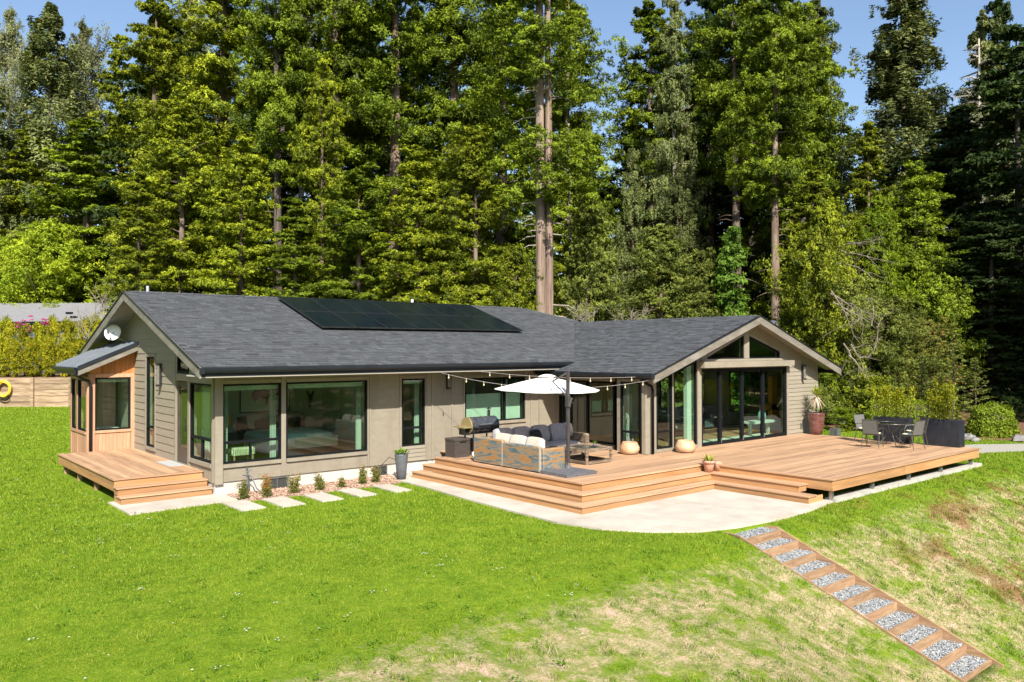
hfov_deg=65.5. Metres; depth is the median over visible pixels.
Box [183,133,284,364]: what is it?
conifer tree
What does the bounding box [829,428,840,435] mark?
utility box
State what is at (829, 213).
conifer tree
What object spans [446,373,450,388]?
wall lamp
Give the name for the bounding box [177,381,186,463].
front door
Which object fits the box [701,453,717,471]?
terracotta pot
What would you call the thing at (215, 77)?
redwood tree
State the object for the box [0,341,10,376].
shrub
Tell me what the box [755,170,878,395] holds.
conifer tree
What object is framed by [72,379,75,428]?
window
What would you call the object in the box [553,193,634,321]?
conifer tree
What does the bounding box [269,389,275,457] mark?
curtain
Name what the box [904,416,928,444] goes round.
patio chair
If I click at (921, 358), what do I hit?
conifer tree
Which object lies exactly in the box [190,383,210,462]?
window
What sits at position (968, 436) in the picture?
rock
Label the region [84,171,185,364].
conifer tree
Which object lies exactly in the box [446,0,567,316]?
redwood tree
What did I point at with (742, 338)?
window
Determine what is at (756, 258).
conifer tree
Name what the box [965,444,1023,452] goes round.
path
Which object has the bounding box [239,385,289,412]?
picture
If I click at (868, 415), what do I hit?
clipped hedge
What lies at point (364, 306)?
solar panel
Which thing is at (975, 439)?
rock
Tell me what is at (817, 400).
cordyline
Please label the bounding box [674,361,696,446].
window
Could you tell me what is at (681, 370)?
window
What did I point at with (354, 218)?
conifer tree
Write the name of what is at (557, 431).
back cushion
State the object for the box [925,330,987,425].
conifer tree
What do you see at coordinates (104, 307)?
bare shrub
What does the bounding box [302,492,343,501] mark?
stepping stone
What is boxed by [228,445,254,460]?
stool
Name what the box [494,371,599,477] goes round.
umbrella
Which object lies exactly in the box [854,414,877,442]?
patio chair
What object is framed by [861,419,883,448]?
patio chair
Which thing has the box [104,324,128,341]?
satellite dish
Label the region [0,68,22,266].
spruce tree
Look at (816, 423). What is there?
tall pot
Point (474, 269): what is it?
conifer tree
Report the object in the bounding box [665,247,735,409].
conifer tree
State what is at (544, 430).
back cushion
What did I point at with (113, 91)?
conifer tree
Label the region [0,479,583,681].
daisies
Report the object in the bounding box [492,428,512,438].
back cushion
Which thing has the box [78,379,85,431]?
window
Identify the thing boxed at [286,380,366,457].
window
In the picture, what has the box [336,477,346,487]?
foundation shrub
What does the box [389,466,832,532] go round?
patio
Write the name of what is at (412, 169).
conifer tree
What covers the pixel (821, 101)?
redwood tree
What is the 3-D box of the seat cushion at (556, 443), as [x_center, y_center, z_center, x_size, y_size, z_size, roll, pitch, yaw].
[1.346,2.962,22.953,1.128,0.150,0.752,0,-1,-40]
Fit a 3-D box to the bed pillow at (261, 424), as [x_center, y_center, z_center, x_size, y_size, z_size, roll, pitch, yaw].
[-7.560,2.529,24.250,0.564,0.303,0.217,0,-1,-40]
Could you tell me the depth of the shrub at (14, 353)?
52.15 m
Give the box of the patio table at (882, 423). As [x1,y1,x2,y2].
[877,421,908,446]
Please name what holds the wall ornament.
attached to the house at (232, 345)
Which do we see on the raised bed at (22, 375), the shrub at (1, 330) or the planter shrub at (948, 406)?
the shrub at (1, 330)
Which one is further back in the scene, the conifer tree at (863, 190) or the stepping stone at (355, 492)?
the conifer tree at (863, 190)
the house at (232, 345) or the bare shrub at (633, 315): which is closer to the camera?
the house at (232, 345)
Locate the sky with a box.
[0,0,1023,274]
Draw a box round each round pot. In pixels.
[620,437,639,454]
[675,440,695,452]
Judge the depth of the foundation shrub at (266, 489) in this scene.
19.39 m
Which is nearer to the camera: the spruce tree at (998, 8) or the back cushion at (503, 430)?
the back cushion at (503, 430)
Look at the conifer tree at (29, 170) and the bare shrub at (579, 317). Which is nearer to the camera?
the bare shrub at (579, 317)
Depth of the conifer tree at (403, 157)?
74.97 m
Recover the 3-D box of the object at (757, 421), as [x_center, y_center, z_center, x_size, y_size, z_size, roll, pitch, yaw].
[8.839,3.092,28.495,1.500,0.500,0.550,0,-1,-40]
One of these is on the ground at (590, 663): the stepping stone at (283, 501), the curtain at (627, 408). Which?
the stepping stone at (283, 501)
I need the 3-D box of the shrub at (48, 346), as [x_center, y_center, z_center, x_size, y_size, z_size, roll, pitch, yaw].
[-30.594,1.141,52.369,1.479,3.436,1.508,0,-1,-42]
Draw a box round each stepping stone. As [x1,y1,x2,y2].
[221,499,265,511]
[262,496,304,507]
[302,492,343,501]
[338,488,375,497]
[373,484,410,492]
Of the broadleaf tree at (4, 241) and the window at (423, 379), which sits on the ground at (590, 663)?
the broadleaf tree at (4, 241)
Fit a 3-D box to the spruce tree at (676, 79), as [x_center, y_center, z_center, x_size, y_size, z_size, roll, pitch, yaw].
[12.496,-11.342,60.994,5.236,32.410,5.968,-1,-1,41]
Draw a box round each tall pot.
[394,448,408,479]
[808,406,824,434]
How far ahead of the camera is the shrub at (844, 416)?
34.74 m
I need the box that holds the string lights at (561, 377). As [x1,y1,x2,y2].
[480,371,631,381]
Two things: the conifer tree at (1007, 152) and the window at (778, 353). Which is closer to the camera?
the window at (778, 353)
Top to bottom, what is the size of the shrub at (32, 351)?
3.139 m
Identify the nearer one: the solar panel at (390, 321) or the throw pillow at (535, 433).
the throw pillow at (535, 433)
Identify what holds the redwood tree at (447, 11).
on the ground at (590, 663)
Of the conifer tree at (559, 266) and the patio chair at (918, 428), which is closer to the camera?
the patio chair at (918, 428)
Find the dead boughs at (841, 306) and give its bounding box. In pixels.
[824,290,883,361]
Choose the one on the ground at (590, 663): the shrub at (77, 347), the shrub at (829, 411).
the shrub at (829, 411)
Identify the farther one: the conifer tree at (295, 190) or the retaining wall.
the conifer tree at (295, 190)
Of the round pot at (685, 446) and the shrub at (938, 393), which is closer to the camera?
the round pot at (685, 446)
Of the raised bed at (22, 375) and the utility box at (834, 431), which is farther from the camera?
the raised bed at (22, 375)
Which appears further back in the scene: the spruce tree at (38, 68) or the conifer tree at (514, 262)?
the spruce tree at (38, 68)
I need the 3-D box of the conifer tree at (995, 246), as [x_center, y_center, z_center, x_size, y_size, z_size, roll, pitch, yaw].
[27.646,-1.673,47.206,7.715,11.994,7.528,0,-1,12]
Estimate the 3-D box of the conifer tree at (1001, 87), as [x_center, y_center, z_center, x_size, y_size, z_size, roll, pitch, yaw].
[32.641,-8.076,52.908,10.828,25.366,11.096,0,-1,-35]
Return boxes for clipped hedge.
[864,409,893,419]
[866,399,938,423]
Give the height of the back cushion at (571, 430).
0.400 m
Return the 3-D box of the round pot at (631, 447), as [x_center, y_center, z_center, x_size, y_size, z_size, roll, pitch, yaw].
[3.432,3.031,23.215,0.580,0.528,0.580,0,-1,-40]
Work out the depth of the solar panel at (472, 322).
28.13 m
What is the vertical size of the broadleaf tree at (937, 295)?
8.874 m
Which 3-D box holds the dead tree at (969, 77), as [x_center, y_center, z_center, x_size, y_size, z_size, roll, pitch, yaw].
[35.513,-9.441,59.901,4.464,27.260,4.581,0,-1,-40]
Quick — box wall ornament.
[306,390,313,406]
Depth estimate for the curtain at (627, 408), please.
24.04 m
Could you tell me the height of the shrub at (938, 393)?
2.063 m
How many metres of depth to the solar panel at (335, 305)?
26.47 m
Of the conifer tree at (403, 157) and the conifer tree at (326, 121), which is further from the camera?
the conifer tree at (403, 157)
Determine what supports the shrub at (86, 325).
on the raised bed at (22, 375)
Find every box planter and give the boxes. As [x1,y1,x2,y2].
[873,416,913,442]
[923,418,964,447]
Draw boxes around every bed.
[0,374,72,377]
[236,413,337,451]
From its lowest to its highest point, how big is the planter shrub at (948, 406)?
1.351 m
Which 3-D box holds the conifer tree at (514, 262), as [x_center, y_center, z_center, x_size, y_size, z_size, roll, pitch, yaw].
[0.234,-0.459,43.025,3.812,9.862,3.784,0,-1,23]
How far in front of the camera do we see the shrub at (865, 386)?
37.64 m
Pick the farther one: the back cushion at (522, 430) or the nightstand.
the nightstand
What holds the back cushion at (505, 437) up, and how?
on the seat cushion
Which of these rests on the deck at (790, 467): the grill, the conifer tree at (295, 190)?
the grill
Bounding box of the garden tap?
[243,467,263,494]
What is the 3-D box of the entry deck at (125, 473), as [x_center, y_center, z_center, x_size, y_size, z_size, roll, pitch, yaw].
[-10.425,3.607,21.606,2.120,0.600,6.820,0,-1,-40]
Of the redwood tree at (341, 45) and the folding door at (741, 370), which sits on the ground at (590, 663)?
the redwood tree at (341, 45)
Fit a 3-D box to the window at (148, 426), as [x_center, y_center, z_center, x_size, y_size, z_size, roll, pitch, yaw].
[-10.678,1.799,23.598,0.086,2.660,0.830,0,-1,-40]
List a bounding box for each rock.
[965,433,975,440]
[971,437,980,441]
[1012,434,1023,441]
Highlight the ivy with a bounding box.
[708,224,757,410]
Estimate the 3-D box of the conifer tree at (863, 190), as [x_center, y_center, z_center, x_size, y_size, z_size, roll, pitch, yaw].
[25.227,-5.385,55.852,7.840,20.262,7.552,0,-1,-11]
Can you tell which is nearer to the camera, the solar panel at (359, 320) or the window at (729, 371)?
the solar panel at (359, 320)
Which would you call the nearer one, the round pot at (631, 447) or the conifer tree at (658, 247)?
the round pot at (631, 447)
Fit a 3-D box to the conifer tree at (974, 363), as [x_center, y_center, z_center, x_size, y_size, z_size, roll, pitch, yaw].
[20.767,2.492,35.856,2.621,3.567,1.967,0,-1,-8]
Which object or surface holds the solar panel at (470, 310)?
attached to the house at (232, 345)
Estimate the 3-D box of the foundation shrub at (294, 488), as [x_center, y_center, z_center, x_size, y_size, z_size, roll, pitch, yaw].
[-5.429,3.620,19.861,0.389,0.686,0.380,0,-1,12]
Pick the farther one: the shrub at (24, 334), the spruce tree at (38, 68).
the spruce tree at (38, 68)
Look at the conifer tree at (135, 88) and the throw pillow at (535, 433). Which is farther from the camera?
the conifer tree at (135, 88)
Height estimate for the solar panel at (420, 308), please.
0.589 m
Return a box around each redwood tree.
[87,0,208,298]
[120,0,295,295]
[213,0,330,289]
[264,0,399,297]
[310,0,464,301]
[376,0,524,305]
[415,0,645,317]
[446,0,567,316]
[527,0,625,312]
[595,0,729,313]
[600,120,646,320]
[642,0,762,312]
[671,0,787,392]
[719,0,833,324]
[744,14,861,298]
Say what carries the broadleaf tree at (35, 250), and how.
on the ground at (590, 663)
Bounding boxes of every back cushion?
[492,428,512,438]
[494,433,510,441]
[509,435,526,443]
[512,426,529,437]
[525,437,544,448]
[530,424,549,441]
[548,423,565,440]
[563,422,572,435]
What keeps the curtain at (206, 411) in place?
hanging from the house at (232, 345)
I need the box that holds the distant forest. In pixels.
[1,0,1023,375]
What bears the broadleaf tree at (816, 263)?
on the ground at (590, 663)
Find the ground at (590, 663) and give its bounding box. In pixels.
[0,381,1023,681]
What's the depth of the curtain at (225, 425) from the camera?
20.11 m
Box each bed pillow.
[245,414,268,428]
[254,419,268,428]
[277,412,303,422]
[288,417,303,426]
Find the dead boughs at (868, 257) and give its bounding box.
[838,229,899,287]
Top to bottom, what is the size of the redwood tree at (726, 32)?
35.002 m
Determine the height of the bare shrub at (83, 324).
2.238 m
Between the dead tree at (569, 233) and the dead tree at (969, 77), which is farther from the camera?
the dead tree at (969, 77)
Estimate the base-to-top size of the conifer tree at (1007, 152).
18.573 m
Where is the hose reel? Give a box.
[0,380,10,400]
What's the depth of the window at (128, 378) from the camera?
24.46 m
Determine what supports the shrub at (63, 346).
on the raised bed at (22, 375)
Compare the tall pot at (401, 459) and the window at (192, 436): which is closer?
the window at (192, 436)
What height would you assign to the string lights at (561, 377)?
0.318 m
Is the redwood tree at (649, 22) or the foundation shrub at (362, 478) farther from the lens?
the redwood tree at (649, 22)
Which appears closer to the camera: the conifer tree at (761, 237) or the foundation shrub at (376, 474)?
the foundation shrub at (376, 474)
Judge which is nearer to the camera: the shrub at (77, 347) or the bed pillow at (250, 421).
the bed pillow at (250, 421)
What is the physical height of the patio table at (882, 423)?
0.708 m
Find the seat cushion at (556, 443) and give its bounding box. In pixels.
[545,440,579,447]
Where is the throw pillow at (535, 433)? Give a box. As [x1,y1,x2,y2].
[530,429,542,437]
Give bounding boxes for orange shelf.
[765,377,777,429]
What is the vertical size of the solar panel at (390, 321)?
0.589 m
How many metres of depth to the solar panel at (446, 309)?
29.41 m
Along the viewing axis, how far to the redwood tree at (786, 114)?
49.78 m
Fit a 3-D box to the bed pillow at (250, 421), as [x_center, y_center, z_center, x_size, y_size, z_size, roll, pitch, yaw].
[-7.740,2.471,24.386,0.827,0.439,0.256,0,-1,-40]
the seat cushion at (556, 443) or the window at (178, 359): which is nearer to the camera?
the window at (178, 359)
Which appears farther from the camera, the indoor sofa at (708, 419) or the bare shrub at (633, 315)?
the bare shrub at (633, 315)
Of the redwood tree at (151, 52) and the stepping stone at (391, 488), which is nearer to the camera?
the stepping stone at (391, 488)
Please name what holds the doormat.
on the entry deck at (125, 473)
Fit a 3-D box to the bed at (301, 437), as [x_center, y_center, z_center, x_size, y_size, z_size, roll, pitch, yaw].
[-6.808,2.766,24.058,2.200,0.920,2.343,0,-1,-40]
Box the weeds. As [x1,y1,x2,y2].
[0,458,1023,681]
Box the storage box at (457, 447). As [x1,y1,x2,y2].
[445,436,469,457]
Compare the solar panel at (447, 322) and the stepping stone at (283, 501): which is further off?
the solar panel at (447, 322)
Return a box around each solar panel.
[277,296,330,312]
[299,311,355,328]
[310,298,361,312]
[332,312,387,329]
[340,299,391,313]
[364,313,417,329]
[368,300,419,314]
[393,314,446,330]
[397,302,443,314]
[422,315,473,330]
[423,303,469,315]
[448,304,493,316]
[448,316,498,330]
[472,316,522,331]
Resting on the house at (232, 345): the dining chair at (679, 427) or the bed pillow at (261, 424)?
the dining chair at (679, 427)
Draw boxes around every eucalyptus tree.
[0,3,34,232]
[47,15,125,259]
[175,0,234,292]
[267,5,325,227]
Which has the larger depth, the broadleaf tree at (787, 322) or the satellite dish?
the broadleaf tree at (787, 322)
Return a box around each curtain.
[202,385,210,459]
[224,391,227,461]
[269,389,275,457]
[355,386,360,449]
[414,383,418,442]
[626,383,628,440]
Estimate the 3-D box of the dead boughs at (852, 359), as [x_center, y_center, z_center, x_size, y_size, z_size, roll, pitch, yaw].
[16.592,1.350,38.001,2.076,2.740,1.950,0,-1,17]
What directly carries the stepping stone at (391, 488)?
on the ground at (590, 663)
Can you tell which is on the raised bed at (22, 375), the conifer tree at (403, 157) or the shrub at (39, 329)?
the shrub at (39, 329)
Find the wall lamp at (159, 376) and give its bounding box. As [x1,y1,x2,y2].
[156,363,161,386]
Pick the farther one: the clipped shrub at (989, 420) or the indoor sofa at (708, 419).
the clipped shrub at (989, 420)
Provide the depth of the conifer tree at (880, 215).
48.57 m
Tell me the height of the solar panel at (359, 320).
0.589 m
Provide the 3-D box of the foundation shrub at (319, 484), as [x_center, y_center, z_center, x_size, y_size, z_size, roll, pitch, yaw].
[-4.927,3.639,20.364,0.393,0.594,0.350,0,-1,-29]
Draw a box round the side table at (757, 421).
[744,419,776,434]
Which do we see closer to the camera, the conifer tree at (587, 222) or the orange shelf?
the orange shelf
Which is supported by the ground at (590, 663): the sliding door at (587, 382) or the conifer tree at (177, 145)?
the conifer tree at (177, 145)
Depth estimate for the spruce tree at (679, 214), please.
55.76 m
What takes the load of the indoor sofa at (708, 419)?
on the house at (232, 345)
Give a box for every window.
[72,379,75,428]
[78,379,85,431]
[95,377,129,430]
[146,357,153,447]
[177,356,188,372]
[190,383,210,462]
[223,383,280,463]
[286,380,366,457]
[402,378,424,445]
[465,377,524,420]
[620,382,639,451]
[656,374,672,448]
[659,370,703,407]
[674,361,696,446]
[708,336,743,358]
[729,371,767,413]
[749,336,779,357]
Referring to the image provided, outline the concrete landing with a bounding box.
[108,494,236,515]
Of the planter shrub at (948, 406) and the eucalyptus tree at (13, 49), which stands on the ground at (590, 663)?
the eucalyptus tree at (13, 49)
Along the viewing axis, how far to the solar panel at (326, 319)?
24.46 m
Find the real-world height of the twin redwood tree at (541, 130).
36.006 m
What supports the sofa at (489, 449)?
on the deck at (790, 467)
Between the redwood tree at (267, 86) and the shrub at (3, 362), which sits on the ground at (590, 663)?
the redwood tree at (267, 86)
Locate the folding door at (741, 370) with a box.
[702,367,786,445]
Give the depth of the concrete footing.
21.05 m
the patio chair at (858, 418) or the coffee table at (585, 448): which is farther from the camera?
the patio chair at (858, 418)
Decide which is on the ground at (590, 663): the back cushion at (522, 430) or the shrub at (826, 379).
the shrub at (826, 379)
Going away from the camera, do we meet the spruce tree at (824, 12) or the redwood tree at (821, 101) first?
the redwood tree at (821, 101)
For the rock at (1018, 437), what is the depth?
30.78 m
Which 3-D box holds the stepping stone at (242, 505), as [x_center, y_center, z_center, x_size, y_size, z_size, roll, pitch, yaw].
[-6.224,3.836,18.417,0.574,0.095,1.237,0,-1,-40]
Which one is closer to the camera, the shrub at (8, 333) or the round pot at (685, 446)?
the round pot at (685, 446)
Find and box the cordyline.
[804,385,829,412]
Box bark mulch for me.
[227,474,398,499]
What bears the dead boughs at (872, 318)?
attached to the dead boughs at (841, 306)
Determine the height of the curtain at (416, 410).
2.180 m
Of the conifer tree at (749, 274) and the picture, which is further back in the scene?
the conifer tree at (749, 274)
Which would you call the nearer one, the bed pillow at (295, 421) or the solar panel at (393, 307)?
the bed pillow at (295, 421)
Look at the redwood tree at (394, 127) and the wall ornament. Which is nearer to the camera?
the wall ornament
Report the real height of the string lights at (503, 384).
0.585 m
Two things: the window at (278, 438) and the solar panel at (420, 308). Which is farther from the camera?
the solar panel at (420, 308)
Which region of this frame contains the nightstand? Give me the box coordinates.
[228,433,237,447]
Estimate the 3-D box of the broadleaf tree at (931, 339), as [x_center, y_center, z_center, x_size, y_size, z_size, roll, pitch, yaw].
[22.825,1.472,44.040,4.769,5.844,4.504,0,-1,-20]
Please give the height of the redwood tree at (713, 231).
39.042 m
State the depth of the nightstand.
23.74 m
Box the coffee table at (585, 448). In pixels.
[557,443,612,464]
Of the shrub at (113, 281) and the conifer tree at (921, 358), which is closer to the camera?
the conifer tree at (921, 358)
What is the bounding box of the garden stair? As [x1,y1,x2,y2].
[726,526,1003,681]
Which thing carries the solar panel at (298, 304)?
attached to the house at (232, 345)
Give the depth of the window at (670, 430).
23.97 m
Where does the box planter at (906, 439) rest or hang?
on the deck at (790, 467)
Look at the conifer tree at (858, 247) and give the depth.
49.26 m
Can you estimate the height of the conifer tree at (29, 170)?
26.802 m
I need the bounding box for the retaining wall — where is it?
[0,377,70,406]
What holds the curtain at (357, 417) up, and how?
hanging from the house at (232, 345)
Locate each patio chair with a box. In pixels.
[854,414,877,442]
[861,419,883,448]
[899,420,925,449]
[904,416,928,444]
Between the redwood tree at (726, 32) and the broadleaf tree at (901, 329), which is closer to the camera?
the broadleaf tree at (901, 329)
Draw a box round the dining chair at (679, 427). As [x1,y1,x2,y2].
[675,417,683,439]
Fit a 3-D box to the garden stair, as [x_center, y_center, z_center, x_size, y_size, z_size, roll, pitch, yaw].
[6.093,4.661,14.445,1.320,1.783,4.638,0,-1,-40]
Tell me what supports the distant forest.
on the ground at (590, 663)
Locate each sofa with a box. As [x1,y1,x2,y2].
[474,432,588,471]
[658,406,713,430]
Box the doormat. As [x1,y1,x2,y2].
[156,460,183,466]
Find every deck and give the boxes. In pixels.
[57,448,212,504]
[411,433,980,513]
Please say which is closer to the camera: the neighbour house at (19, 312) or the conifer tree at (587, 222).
the conifer tree at (587, 222)
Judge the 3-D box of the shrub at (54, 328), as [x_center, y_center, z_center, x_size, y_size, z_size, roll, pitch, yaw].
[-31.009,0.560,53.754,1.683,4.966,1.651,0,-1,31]
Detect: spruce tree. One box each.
[0,0,110,300]
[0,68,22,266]
[603,148,656,320]
[637,0,713,295]
[653,165,700,400]
[768,0,857,295]
[827,0,996,279]
[939,8,1023,306]
[968,0,1023,306]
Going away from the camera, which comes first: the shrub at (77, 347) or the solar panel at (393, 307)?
the solar panel at (393, 307)
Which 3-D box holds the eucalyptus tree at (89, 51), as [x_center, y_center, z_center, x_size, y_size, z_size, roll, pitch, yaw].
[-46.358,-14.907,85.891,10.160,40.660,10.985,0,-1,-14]
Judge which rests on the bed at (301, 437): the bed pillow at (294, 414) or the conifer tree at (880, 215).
the bed pillow at (294, 414)
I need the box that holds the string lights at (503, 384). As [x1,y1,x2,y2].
[440,372,649,390]
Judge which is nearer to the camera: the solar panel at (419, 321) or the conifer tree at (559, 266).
the solar panel at (419, 321)
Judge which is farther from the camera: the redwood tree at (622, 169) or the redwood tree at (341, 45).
the redwood tree at (622, 169)
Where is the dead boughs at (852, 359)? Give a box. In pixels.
[839,343,882,393]
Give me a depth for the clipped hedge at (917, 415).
35.52 m
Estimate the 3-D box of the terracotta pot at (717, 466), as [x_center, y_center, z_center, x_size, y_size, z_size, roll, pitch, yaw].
[5.449,3.322,21.053,0.256,0.235,0.256,0,-1,-40]
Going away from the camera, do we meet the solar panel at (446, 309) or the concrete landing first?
the concrete landing
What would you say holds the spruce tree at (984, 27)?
on the ground at (590, 663)
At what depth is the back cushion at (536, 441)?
20.00 m
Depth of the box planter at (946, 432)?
24.79 m
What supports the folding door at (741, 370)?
in the house at (232, 345)
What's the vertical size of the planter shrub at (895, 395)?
1.198 m
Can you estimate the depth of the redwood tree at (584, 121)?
69.35 m
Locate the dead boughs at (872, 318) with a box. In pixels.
[859,295,899,357]
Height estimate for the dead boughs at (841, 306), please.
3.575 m
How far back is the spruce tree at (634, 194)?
54.87 m
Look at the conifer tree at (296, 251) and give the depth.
48.64 m
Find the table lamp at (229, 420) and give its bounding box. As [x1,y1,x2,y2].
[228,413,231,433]
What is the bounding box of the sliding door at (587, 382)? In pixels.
[559,380,614,444]
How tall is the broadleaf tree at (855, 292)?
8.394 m
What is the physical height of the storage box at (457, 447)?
0.535 m
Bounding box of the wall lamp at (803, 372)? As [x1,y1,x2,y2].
[801,365,806,379]
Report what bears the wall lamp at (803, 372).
attached to the house at (232, 345)
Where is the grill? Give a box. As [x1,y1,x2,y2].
[453,407,498,456]
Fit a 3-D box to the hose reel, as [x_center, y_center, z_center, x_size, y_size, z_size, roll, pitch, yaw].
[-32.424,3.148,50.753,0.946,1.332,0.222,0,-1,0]
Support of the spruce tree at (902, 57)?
on the ground at (590, 663)
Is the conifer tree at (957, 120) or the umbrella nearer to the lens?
the umbrella
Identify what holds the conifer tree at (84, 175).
on the ground at (590, 663)
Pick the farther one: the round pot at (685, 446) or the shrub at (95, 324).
the shrub at (95, 324)
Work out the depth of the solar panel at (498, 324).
28.86 m
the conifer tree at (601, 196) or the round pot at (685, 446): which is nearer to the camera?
the round pot at (685, 446)
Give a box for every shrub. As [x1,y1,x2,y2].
[0,315,21,376]
[0,318,4,341]
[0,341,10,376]
[2,338,27,376]
[9,323,37,376]
[20,338,43,376]
[28,320,48,376]
[34,333,60,376]
[41,313,66,376]
[51,338,72,376]
[57,316,76,376]
[65,338,85,358]
[71,316,91,356]
[72,306,95,338]
[84,312,103,337]
[87,282,117,320]
[99,269,127,302]
[234,479,248,499]
[260,473,273,497]
[286,472,303,492]
[313,472,325,490]
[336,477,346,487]
[357,464,367,484]
[369,465,381,482]
[562,299,601,321]
[606,304,654,319]
[818,367,853,424]
[818,383,841,425]
[826,406,858,431]
[841,371,898,413]
[865,385,920,417]
[880,383,927,399]
[915,379,960,419]
[919,389,973,419]
[965,401,1021,437]
[994,395,1023,419]
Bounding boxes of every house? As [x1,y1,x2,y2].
[0,303,111,373]
[52,286,841,494]
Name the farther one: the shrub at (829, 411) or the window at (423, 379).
the shrub at (829, 411)
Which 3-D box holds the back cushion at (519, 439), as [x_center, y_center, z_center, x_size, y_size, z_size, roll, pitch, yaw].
[0.160,2.674,20.597,0.249,0.483,0.614,0,-1,-40]
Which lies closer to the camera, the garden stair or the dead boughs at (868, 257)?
the garden stair
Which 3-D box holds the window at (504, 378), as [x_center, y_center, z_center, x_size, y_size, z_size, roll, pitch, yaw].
[-0.541,1.868,25.469,2.470,1.400,0.082,0,-1,-40]
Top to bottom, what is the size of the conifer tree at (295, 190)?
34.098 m
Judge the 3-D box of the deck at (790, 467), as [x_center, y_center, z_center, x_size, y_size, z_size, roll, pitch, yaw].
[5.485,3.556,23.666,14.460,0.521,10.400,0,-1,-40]
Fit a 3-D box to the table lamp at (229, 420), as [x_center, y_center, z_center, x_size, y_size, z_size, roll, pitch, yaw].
[-8.501,2.476,23.845,0.220,0.598,0.220,0,-1,-40]
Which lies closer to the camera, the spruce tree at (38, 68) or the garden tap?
the garden tap
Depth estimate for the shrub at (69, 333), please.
53.59 m
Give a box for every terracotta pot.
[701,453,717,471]
[714,461,722,470]
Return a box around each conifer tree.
[0,117,134,302]
[0,125,94,302]
[62,17,229,298]
[73,33,141,302]
[83,94,248,364]
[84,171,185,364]
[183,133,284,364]
[239,33,326,295]
[257,196,331,297]
[282,0,420,299]
[283,55,356,298]
[301,161,412,300]
[365,144,472,302]
[414,122,532,307]
[486,243,543,310]
[553,135,593,320]
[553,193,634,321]
[584,176,646,320]
[605,223,718,407]
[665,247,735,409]
[691,104,768,373]
[701,58,837,385]
[730,0,845,390]
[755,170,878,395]
[786,192,865,398]
[839,120,904,277]
[846,215,904,380]
[856,194,918,375]
[878,160,983,392]
[884,248,961,389]
[889,103,1023,398]
[908,352,934,399]
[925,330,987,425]
[933,23,1023,403]
[940,211,1023,407]
[951,357,1007,421]
[986,129,1023,397]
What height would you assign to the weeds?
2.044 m
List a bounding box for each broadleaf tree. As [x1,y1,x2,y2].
[0,219,99,308]
[0,235,35,302]
[756,218,869,418]
[771,304,808,342]
[794,272,900,414]
[844,294,943,397]
[894,316,967,412]
[898,271,989,399]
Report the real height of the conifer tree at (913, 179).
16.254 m
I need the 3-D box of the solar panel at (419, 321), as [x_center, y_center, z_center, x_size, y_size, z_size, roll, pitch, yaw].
[-3.118,-0.633,26.723,1.118,0.589,1.600,0,-1,-40]
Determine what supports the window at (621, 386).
in the house at (232, 345)
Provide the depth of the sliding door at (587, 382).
26.17 m
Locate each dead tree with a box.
[563,121,571,318]
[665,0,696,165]
[949,38,1014,379]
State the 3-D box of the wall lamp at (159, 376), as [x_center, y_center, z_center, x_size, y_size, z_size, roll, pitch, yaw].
[-10.081,0.963,22.706,0.140,0.670,0.110,0,-1,-40]
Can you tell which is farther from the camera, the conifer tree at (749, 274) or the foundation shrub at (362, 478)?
the conifer tree at (749, 274)
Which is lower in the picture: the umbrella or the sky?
the umbrella
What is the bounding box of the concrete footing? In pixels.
[825,462,981,502]
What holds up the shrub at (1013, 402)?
on the ground at (590, 663)

